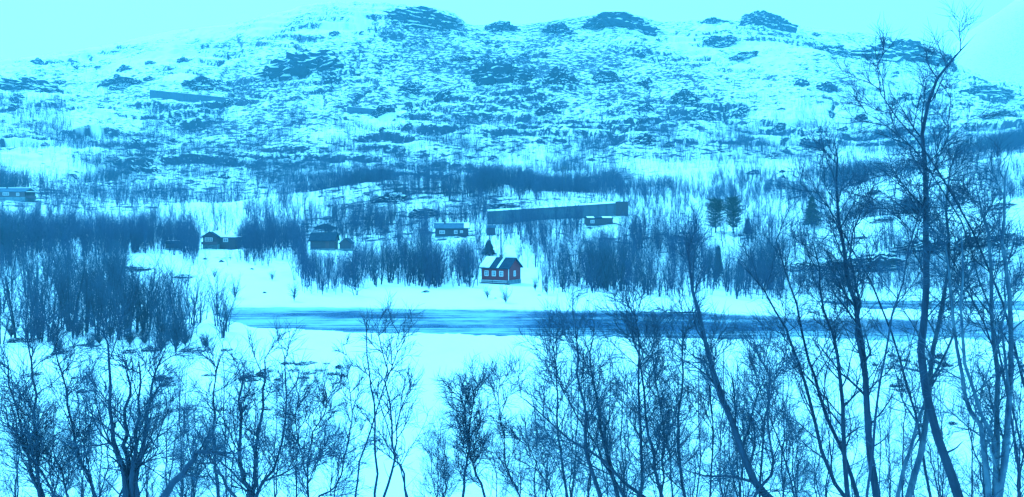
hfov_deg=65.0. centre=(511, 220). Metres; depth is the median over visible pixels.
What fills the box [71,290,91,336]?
birch tree
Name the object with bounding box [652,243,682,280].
birch tree
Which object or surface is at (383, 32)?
boulder
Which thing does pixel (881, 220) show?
rock outcrop
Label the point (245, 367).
birch sapling
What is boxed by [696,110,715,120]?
rock outcrop
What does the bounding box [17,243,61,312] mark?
birch tree
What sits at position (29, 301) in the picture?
birch tree
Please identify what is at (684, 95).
rock outcrop
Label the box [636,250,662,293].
birch tree
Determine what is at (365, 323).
birch tree
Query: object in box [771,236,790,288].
birch tree
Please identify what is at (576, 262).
birch tree
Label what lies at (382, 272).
birch tree
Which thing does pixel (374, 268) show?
birch tree
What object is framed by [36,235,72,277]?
birch tree
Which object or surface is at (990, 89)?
rock outcrop
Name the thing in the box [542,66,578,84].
rock outcrop
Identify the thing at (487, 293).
birch bush
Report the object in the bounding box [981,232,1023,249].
rock outcrop
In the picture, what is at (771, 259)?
birch tree
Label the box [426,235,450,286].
birch tree
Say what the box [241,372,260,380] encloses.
stone
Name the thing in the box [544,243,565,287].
birch tree
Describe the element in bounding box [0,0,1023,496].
snowy mountain terrain
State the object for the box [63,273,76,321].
birch tree
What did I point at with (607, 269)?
birch tree
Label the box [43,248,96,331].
birch tree
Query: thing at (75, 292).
birch tree
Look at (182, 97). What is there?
snow shed
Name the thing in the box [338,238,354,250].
lean to shed
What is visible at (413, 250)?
birch tree
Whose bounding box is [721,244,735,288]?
birch tree
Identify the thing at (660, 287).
birch tree
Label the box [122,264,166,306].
birch tree
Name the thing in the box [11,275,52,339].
birch tree
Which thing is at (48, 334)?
birch bush
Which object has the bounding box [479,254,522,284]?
red cabin
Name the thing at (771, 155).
boulder
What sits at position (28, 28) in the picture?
sky
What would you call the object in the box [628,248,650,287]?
birch tree
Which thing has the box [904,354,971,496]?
birch sapling
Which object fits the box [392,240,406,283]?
birch tree
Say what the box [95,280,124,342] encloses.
birch tree
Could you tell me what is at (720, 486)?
birch sapling
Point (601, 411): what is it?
birch tree
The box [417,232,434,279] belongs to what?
birch tree
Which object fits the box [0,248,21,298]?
birch tree
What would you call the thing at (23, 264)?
birch tree
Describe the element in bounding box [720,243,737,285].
birch tree
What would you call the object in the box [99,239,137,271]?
birch tree
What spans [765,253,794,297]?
birch tree
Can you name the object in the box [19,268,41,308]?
birch tree
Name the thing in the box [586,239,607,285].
birch tree
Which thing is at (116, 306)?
birch tree
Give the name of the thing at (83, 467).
birch tree
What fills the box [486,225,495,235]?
narrow hut
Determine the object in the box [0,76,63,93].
rock outcrop
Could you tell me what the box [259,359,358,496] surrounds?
birch tree
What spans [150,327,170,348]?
birch bush
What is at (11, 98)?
boulder
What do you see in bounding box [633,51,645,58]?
boulder
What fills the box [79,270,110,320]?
birch tree
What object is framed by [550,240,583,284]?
birch tree
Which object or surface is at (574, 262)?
birch tree
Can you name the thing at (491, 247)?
spruce tree
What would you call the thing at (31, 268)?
birch tree
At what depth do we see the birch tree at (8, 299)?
80.01 m
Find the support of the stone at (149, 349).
on the snowy mountain terrain
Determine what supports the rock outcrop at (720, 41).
on the snowy mountain terrain
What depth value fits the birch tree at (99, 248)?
127.54 m
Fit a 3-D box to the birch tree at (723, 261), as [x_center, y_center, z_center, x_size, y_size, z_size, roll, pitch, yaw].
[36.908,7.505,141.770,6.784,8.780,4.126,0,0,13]
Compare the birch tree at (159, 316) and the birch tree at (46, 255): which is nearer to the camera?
the birch tree at (159, 316)
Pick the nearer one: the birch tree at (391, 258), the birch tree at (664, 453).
the birch tree at (664, 453)
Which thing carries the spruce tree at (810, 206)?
on the snowy mountain terrain
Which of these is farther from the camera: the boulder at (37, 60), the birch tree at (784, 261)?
the boulder at (37, 60)
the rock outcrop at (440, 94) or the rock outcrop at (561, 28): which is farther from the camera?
the rock outcrop at (561, 28)
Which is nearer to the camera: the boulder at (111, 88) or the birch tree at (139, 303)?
the birch tree at (139, 303)
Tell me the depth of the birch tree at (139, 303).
82.87 m
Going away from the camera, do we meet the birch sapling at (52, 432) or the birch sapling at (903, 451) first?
the birch sapling at (903, 451)
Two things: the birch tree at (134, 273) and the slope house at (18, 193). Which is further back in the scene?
the slope house at (18, 193)
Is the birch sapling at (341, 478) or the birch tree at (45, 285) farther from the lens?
the birch tree at (45, 285)
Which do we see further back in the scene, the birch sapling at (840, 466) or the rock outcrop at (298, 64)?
the rock outcrop at (298, 64)
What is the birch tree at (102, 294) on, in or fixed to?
on the snowy mountain terrain
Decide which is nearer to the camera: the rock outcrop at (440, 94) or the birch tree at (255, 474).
the birch tree at (255, 474)
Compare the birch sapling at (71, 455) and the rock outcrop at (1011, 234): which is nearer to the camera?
the birch sapling at (71, 455)
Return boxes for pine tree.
[702,197,727,232]
[721,195,744,233]
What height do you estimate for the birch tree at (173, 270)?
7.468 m
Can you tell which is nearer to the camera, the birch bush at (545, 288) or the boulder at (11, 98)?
the birch bush at (545, 288)
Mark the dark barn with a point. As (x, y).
(325, 240)
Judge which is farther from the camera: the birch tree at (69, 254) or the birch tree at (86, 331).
the birch tree at (69, 254)
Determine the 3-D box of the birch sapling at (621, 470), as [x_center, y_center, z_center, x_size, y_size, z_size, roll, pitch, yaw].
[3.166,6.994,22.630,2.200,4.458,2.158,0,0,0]
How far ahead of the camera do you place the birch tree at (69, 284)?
92.72 m
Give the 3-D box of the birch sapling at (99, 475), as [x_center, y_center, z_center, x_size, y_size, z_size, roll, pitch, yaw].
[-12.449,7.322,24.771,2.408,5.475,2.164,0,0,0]
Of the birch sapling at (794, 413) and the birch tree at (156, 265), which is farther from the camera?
the birch tree at (156, 265)
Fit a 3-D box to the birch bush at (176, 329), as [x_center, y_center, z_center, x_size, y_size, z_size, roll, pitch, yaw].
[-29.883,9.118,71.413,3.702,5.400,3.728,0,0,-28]
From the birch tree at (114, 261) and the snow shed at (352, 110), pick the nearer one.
the birch tree at (114, 261)
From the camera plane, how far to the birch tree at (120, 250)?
133.55 m
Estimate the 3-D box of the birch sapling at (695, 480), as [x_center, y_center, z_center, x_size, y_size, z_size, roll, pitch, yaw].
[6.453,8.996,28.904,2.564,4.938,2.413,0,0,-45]
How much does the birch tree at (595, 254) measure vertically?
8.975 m
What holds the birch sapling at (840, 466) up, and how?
on the snowy mountain terrain
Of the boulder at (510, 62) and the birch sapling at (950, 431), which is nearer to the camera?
the birch sapling at (950, 431)
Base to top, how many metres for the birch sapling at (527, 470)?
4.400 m
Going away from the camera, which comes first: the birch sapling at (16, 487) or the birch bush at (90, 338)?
the birch sapling at (16, 487)
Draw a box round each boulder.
[6,103,18,111]
[8,96,21,103]
[29,57,44,64]
[50,79,64,84]
[108,86,117,90]
[116,64,132,71]
[129,164,140,172]
[131,138,140,144]
[143,76,155,79]
[145,60,155,64]
[176,56,190,62]
[216,173,229,178]
[222,98,235,106]
[329,31,340,36]
[375,63,384,69]
[379,30,391,36]
[404,122,412,130]
[480,58,487,63]
[507,60,516,64]
[519,53,528,58]
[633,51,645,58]
[639,115,647,122]
[641,102,652,111]
[738,120,747,124]
[766,152,778,157]
[772,122,786,130]
[780,137,789,145]
[810,32,820,36]
[836,125,848,131]
[899,92,912,100]
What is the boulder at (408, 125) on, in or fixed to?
on the snowy mountain terrain
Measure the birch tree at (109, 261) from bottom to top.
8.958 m
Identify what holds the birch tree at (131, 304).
on the snowy mountain terrain
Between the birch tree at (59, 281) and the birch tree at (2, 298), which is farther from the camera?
the birch tree at (2, 298)
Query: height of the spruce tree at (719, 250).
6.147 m
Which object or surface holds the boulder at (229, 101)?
on the snowy mountain terrain
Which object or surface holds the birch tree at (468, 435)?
on the snowy mountain terrain
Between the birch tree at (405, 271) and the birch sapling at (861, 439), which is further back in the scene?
the birch tree at (405, 271)
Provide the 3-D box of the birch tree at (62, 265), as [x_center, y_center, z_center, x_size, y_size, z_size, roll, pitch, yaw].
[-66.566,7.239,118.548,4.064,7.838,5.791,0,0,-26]
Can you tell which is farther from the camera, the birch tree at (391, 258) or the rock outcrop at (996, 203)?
the rock outcrop at (996, 203)
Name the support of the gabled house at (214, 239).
on the snowy mountain terrain
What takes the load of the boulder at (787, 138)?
on the snowy mountain terrain
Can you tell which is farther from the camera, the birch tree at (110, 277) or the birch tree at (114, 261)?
the birch tree at (114, 261)
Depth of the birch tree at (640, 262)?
125.42 m
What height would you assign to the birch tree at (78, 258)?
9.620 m
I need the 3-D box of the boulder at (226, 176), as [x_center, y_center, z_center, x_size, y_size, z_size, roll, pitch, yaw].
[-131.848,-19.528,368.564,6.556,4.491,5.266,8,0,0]
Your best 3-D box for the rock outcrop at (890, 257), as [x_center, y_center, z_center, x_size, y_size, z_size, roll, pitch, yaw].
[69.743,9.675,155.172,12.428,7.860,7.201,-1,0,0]
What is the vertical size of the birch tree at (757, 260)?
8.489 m
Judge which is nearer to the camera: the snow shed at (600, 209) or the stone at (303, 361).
the stone at (303, 361)
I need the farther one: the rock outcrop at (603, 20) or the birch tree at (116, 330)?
the rock outcrop at (603, 20)
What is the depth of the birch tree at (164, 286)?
88.56 m
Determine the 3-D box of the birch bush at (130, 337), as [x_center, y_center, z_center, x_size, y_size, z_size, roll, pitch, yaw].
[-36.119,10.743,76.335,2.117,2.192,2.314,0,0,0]
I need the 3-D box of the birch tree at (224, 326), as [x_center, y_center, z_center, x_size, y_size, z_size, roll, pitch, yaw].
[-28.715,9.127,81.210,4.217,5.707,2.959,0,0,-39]
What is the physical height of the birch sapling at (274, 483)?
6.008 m
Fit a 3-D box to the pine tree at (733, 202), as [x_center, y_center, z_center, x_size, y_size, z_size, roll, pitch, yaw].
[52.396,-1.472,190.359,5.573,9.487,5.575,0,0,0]
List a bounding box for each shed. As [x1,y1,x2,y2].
[150,90,238,101]
[164,240,182,249]
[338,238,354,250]
[347,106,374,114]
[487,201,627,224]
[584,216,613,225]
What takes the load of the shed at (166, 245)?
on the snowy mountain terrain
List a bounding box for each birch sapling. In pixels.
[0,351,21,496]
[0,373,51,496]
[20,364,84,496]
[42,346,108,496]
[43,408,98,496]
[71,376,143,496]
[120,394,185,496]
[140,356,199,496]
[152,402,233,496]
[156,340,214,496]
[159,368,235,496]
[180,314,250,496]
[198,373,260,496]
[221,349,293,496]
[245,369,311,496]
[269,364,322,496]
[313,384,362,496]
[409,405,459,496]
[411,424,472,496]
[471,416,523,496]
[484,424,542,496]
[509,370,563,496]
[519,399,581,496]
[542,334,606,496]
[556,373,625,496]
[569,319,632,496]
[586,360,653,496]
[591,397,653,496]
[622,328,698,496]
[654,374,701,496]
[660,405,721,496]
[665,337,738,496]
[693,308,741,496]
[694,390,751,496]
[703,345,776,496]
[722,371,783,496]
[751,335,823,496]
[753,383,821,496]
[788,406,848,496]
[804,364,862,496]
[820,393,894,496]
[845,350,910,496]
[858,381,926,496]
[877,345,945,496]
[879,414,928,496]
[899,394,980,496]
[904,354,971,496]
[935,325,1005,496]
[936,358,1022,496]
[967,326,1023,496]
[1000,366,1023,495]
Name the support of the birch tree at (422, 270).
on the snowy mountain terrain
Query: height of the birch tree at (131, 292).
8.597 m
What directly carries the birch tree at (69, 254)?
on the snowy mountain terrain
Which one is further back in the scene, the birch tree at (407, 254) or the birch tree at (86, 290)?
the birch tree at (407, 254)
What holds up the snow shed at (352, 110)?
on the snowy mountain terrain
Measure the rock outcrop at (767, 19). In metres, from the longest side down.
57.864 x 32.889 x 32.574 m
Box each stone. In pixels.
[4,338,30,342]
[141,345,156,351]
[181,346,202,352]
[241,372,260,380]
[255,371,267,377]
[294,360,310,365]
[304,370,316,373]
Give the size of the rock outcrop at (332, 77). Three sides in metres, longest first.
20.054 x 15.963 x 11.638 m
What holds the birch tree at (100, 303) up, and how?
on the snowy mountain terrain
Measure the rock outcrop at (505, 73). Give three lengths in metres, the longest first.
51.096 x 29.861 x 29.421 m
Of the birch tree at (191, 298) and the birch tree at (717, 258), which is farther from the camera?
the birch tree at (717, 258)
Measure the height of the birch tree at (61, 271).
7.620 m
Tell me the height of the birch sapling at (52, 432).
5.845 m
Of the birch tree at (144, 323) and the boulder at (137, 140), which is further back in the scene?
the boulder at (137, 140)
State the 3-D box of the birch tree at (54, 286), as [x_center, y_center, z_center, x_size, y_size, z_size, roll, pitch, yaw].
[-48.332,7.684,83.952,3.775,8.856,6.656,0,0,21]
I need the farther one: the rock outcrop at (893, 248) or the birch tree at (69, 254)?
the rock outcrop at (893, 248)
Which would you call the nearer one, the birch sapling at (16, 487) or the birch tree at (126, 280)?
the birch sapling at (16, 487)
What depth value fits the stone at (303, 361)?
65.52 m
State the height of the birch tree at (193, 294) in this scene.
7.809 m
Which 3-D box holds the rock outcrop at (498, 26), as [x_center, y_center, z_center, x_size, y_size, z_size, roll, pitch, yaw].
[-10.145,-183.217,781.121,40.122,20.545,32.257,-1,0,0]
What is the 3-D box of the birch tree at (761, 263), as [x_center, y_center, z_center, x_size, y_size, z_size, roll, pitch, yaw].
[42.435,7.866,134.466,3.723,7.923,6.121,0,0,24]
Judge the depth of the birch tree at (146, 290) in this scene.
85.10 m
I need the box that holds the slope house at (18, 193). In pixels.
[0,186,43,201]
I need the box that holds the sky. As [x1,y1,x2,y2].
[0,0,1013,59]
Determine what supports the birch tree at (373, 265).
on the snowy mountain terrain
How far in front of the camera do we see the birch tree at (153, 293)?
86.76 m
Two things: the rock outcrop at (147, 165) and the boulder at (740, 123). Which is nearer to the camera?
the rock outcrop at (147, 165)
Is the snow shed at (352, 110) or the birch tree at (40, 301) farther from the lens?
the snow shed at (352, 110)
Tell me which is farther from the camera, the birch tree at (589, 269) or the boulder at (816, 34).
the boulder at (816, 34)
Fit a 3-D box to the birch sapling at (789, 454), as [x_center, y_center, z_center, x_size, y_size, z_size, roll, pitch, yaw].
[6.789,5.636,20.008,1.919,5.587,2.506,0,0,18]
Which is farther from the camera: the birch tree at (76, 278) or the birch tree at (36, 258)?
the birch tree at (36, 258)
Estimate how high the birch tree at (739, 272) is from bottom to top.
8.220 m
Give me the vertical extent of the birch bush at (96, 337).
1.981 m
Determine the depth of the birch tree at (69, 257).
121.14 m
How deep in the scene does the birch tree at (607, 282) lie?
126.69 m
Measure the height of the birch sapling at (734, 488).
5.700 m
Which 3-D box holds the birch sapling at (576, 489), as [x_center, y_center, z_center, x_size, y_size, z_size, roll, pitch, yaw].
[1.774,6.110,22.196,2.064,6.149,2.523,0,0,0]
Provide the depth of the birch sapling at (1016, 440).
22.64 m
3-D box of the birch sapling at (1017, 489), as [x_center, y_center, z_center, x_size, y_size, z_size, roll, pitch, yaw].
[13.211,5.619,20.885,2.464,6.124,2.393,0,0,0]
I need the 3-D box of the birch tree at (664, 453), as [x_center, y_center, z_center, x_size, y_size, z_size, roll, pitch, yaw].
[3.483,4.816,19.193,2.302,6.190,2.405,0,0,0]
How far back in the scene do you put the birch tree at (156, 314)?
77.44 m
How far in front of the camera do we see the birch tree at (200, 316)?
92.39 m
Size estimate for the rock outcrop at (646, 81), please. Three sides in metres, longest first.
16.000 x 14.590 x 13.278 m
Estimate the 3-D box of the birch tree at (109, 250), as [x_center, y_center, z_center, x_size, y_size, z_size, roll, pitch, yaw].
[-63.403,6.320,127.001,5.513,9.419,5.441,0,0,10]
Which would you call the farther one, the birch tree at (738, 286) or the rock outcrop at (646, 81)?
the rock outcrop at (646, 81)
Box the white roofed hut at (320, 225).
[317,222,335,229]
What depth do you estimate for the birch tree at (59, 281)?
78.49 m
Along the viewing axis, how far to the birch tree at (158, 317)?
76.87 m
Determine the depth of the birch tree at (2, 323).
76.91 m
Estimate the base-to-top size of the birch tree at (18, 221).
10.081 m
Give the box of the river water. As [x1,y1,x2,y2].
[218,301,1023,341]
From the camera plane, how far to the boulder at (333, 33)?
726.47 m
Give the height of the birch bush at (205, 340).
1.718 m
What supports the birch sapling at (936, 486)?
on the snowy mountain terrain
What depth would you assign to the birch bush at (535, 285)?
125.00 m
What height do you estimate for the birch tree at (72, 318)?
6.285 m
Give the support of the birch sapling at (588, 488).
on the snowy mountain terrain
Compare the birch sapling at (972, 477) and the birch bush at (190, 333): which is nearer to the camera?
the birch sapling at (972, 477)
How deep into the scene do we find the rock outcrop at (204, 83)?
608.40 m
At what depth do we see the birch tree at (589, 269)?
126.33 m
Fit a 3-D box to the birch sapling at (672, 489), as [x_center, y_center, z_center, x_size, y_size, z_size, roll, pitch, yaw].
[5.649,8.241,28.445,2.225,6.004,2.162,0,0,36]
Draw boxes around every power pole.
[500,215,501,253]
[562,166,565,191]
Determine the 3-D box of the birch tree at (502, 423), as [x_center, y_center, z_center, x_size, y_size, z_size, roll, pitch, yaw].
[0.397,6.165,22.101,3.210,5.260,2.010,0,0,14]
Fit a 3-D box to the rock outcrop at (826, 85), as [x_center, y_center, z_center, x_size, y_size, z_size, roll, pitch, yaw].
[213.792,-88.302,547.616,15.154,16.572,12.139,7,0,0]
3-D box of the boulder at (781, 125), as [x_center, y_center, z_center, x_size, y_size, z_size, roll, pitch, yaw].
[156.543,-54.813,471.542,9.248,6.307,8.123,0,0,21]
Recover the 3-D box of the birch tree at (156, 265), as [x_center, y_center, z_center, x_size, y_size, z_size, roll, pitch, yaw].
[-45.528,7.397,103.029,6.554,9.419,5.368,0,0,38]
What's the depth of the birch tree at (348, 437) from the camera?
20.09 m
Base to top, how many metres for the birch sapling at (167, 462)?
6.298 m
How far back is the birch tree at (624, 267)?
127.93 m
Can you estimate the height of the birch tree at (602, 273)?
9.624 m
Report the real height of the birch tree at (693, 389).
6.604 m
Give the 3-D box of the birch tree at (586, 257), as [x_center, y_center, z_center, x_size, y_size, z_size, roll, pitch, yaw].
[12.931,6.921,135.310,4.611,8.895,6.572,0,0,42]
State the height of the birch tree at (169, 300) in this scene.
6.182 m
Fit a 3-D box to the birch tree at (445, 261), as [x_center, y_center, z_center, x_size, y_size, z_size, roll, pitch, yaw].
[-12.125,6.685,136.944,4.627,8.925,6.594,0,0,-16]
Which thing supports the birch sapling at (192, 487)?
on the snowy mountain terrain
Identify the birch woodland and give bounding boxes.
[0,56,1023,343]
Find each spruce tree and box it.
[483,240,496,254]
[712,246,723,274]
[802,196,823,225]
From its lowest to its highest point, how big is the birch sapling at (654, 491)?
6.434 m
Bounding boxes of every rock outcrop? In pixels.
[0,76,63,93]
[101,76,142,86]
[126,264,147,271]
[140,161,158,172]
[175,274,195,277]
[180,75,225,89]
[255,48,359,82]
[321,72,342,83]
[369,193,407,202]
[370,104,395,118]
[383,6,463,30]
[398,80,425,94]
[408,208,440,216]
[433,89,452,102]
[450,56,474,61]
[470,62,533,85]
[480,203,518,210]
[483,20,520,32]
[535,103,561,114]
[542,21,573,35]
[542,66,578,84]
[580,11,660,36]
[591,69,621,83]
[631,133,658,145]
[636,77,652,87]
[669,88,699,106]
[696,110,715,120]
[700,17,728,23]
[703,35,736,47]
[728,50,759,60]
[728,106,750,115]
[737,10,798,32]
[787,261,809,271]
[793,78,810,86]
[806,260,849,270]
[814,45,852,57]
[816,80,837,92]
[849,38,944,66]
[851,251,905,271]
[869,216,893,223]
[887,237,953,253]
[951,237,983,249]
[958,84,1014,98]
[981,110,1014,119]
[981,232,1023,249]
[986,202,1015,209]
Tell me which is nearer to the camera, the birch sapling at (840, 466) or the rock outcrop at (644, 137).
the birch sapling at (840, 466)
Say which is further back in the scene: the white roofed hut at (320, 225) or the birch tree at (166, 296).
the white roofed hut at (320, 225)
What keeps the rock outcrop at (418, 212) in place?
on the snowy mountain terrain
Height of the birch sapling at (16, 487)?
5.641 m
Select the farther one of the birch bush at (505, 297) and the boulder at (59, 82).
the boulder at (59, 82)
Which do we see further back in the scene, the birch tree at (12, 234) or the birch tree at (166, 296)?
the birch tree at (12, 234)
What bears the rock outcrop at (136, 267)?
on the snowy mountain terrain
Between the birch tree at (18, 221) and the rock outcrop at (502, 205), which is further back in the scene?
the rock outcrop at (502, 205)
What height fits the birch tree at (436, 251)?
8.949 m
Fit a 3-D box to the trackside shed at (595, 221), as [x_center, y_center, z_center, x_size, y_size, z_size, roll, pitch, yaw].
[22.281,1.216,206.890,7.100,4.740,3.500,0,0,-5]
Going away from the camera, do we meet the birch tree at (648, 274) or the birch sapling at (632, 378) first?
the birch sapling at (632, 378)
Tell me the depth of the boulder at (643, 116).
475.64 m
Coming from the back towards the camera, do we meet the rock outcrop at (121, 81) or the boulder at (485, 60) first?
the boulder at (485, 60)
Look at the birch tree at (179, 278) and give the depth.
110.59 m
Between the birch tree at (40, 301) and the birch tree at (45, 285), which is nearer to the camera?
the birch tree at (40, 301)
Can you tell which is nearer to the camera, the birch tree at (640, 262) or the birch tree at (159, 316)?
the birch tree at (159, 316)
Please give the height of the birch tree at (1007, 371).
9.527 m
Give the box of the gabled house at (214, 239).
[201,230,240,249]
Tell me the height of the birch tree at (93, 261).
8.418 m
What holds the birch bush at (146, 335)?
on the snowy mountain terrain
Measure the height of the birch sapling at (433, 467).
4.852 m
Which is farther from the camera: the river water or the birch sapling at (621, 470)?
the river water
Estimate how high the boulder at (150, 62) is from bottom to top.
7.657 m
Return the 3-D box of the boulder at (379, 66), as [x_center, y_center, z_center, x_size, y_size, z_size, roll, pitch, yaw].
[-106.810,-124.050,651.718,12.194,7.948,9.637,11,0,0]
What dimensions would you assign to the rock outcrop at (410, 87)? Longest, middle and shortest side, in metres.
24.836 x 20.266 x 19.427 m
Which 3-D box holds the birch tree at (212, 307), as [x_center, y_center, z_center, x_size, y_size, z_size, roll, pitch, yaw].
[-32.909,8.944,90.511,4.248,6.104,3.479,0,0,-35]
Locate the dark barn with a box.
[308,231,339,249]
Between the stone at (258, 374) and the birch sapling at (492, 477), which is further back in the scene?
the stone at (258, 374)
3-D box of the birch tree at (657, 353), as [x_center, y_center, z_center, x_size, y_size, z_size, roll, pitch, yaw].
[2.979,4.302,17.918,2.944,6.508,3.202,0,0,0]
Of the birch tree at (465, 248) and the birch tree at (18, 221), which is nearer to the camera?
the birch tree at (465, 248)
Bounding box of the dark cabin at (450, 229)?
[434,221,469,237]
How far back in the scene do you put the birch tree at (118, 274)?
98.78 m
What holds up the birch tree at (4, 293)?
on the snowy mountain terrain
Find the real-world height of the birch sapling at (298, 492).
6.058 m
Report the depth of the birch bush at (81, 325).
81.76 m
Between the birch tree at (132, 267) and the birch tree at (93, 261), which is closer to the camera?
the birch tree at (132, 267)
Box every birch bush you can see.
[1,317,21,337]
[42,323,65,341]
[46,333,71,348]
[60,314,89,336]
[82,333,95,347]
[86,328,106,343]
[96,319,116,335]
[120,323,143,344]
[134,327,155,342]
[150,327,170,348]
[157,297,193,351]
[181,322,195,344]
[197,332,215,346]
[222,272,241,297]
[287,282,302,300]
[483,286,489,297]
[499,284,511,302]
[531,277,538,289]
[540,277,549,294]
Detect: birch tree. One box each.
[0,203,19,228]
[0,245,22,293]
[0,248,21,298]
[0,256,31,337]
[0,263,14,312]
[0,277,107,496]
[0,278,12,318]
[0,280,26,343]
[0,296,120,496]
[1,220,21,265]
[4,216,19,252]
[4,267,58,342]
[7,263,50,329]
[8,210,34,242]
[9,241,36,292]
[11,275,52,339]
[14,243,51,299]
[14,274,53,342]
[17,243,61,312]
[17,254,54,300]
[17,254,73,323]
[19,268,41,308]
[24,241,43,278]
[28,227,72,286]
[33,270,70,328]
[34,255,70,341]
[34,262,55,309]
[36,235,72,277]
[36,301,223,496]
[41,244,72,283]
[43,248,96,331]
[47,269,94,326]
[48,209,70,249]
[49,240,86,285]
[49,249,74,291]
[49,262,78,292]
[50,261,74,329]
[55,245,80,272]
[57,265,93,309]
[58,278,95,338]
[62,241,87,294]
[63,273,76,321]
[65,252,103,332]
[65,265,85,313]
[68,256,101,302]
[71,245,109,277]
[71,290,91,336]
[73,249,115,304]
[74,287,96,335]
[75,267,115,335]
[76,247,131,316]
[77,239,105,287]
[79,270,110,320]
[79,278,121,330]
[83,276,115,326]
[89,259,111,290]
[90,229,116,271]
[91,272,117,308]
[91,278,120,336]
[92,241,128,282]
[93,248,113,291]
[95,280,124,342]
[97,233,134,270]
[98,282,128,339]
[98,285,128,336]
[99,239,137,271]
[100,247,128,288]
[101,255,133,298]
[104,262,128,305]
[104,264,144,325]
[108,234,130,278]
[108,289,147,337]
[109,255,135,309]
[110,258,151,333]
[118,260,156,331]
[119,285,143,326]
[120,248,143,302]
[122,254,151,304]
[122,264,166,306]
[123,259,165,332]
[124,289,148,333]
[125,260,169,333]
[128,276,160,329]
[129,270,180,329]
[132,282,156,333]
[134,268,174,322]
[137,266,166,312]
[140,243,169,307]
[142,280,171,339]
[144,289,184,339]
[145,292,171,341]
[148,276,191,323]
[151,271,186,329]
[152,268,169,309]
[154,268,177,307]
[157,257,190,294]
[158,281,177,326]
[160,414,263,496]
[163,276,215,337]
[163,283,193,324]
[164,259,187,298]
[174,269,213,324]
[175,272,210,328]
[175,313,373,496]
[183,264,203,325]
[184,276,213,322]
[200,275,236,325]
[201,277,241,331]
[202,262,231,307]
[205,273,227,321]
[211,287,243,337]
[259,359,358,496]
[308,247,333,289]
[318,356,385,496]
[332,308,407,496]
[338,244,365,286]
[343,250,369,294]
[345,290,435,496]
[363,238,386,284]
[364,243,381,286]
[376,240,391,284]
[378,234,407,282]
[381,234,403,282]
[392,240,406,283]
[393,231,419,285]
[400,232,421,282]
[404,232,419,280]
[405,228,423,275]
[410,235,428,285]
[412,241,427,286]
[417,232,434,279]
[420,236,455,283]
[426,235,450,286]
[430,240,450,283]
[430,349,504,496]
[448,237,477,281]
[461,239,489,287]
[480,350,578,496]
[490,277,665,496]
[513,297,602,496]
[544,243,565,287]
[549,245,571,291]
[550,240,567,285]
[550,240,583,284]
[559,239,587,285]
[560,242,589,282]
[576,240,597,286]
[579,250,597,285]
[583,237,612,291]
[585,239,609,285]
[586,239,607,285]
[586,270,709,496]
[589,240,614,291]
[593,240,614,286]
[595,244,616,286]
[598,245,615,290]
[600,234,634,289]
[603,236,644,289]
[606,242,623,285]
[614,302,710,496]
[628,246,650,292]
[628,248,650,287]
[630,273,758,496]
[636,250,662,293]
[643,197,833,496]
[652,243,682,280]
[652,254,669,296]
[695,243,717,287]
[702,245,732,288]
[703,242,725,288]
[706,242,737,284]
[718,192,886,496]
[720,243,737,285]
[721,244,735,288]
[723,319,820,496]
[726,251,750,295]
[728,257,747,298]
[740,240,756,277]
[740,245,771,287]
[757,241,781,289]
[757,242,774,274]
[757,249,772,284]
[759,243,777,282]
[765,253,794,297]
[767,112,959,496]
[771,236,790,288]
[771,253,788,285]
[775,205,895,496]
[816,0,1023,496]
[869,131,1008,496]
[904,127,1023,496]
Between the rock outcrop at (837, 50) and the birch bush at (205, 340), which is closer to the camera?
the birch bush at (205, 340)
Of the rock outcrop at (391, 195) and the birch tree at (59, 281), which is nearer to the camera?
the birch tree at (59, 281)
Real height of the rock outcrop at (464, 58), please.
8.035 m
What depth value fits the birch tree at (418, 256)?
132.90 m
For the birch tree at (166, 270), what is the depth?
84.08 m
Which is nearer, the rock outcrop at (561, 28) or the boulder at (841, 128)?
the boulder at (841, 128)
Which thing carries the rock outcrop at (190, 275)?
on the snowy mountain terrain
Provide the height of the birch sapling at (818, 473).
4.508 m
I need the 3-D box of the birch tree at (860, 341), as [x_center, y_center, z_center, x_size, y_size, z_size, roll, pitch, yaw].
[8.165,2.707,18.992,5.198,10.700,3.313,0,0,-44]
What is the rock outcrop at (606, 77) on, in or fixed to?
on the snowy mountain terrain
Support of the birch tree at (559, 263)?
on the snowy mountain terrain
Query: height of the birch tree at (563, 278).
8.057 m
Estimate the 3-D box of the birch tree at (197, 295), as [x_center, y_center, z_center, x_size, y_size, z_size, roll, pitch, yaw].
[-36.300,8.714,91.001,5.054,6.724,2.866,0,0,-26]
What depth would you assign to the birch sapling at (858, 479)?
28.33 m
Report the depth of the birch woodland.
249.93 m
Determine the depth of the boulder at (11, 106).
498.55 m
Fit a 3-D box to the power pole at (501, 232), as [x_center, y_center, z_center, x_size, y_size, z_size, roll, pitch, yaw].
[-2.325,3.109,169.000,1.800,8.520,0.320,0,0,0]
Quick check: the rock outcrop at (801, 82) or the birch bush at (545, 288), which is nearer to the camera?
the birch bush at (545, 288)
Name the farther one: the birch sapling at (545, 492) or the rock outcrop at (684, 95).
the rock outcrop at (684, 95)
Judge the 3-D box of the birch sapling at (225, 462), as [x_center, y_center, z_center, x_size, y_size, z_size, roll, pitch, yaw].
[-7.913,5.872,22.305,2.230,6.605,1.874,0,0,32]
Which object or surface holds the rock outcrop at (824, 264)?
on the snowy mountain terrain
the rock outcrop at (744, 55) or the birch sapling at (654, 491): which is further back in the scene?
the rock outcrop at (744, 55)
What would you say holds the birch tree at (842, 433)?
on the snowy mountain terrain
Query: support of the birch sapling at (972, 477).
on the snowy mountain terrain
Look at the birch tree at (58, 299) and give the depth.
87.15 m
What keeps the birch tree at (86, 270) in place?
on the snowy mountain terrain
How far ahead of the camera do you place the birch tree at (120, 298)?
86.48 m
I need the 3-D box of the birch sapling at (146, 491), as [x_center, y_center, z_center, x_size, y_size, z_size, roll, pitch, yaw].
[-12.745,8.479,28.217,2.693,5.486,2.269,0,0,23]
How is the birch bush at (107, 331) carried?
on the snowy mountain terrain

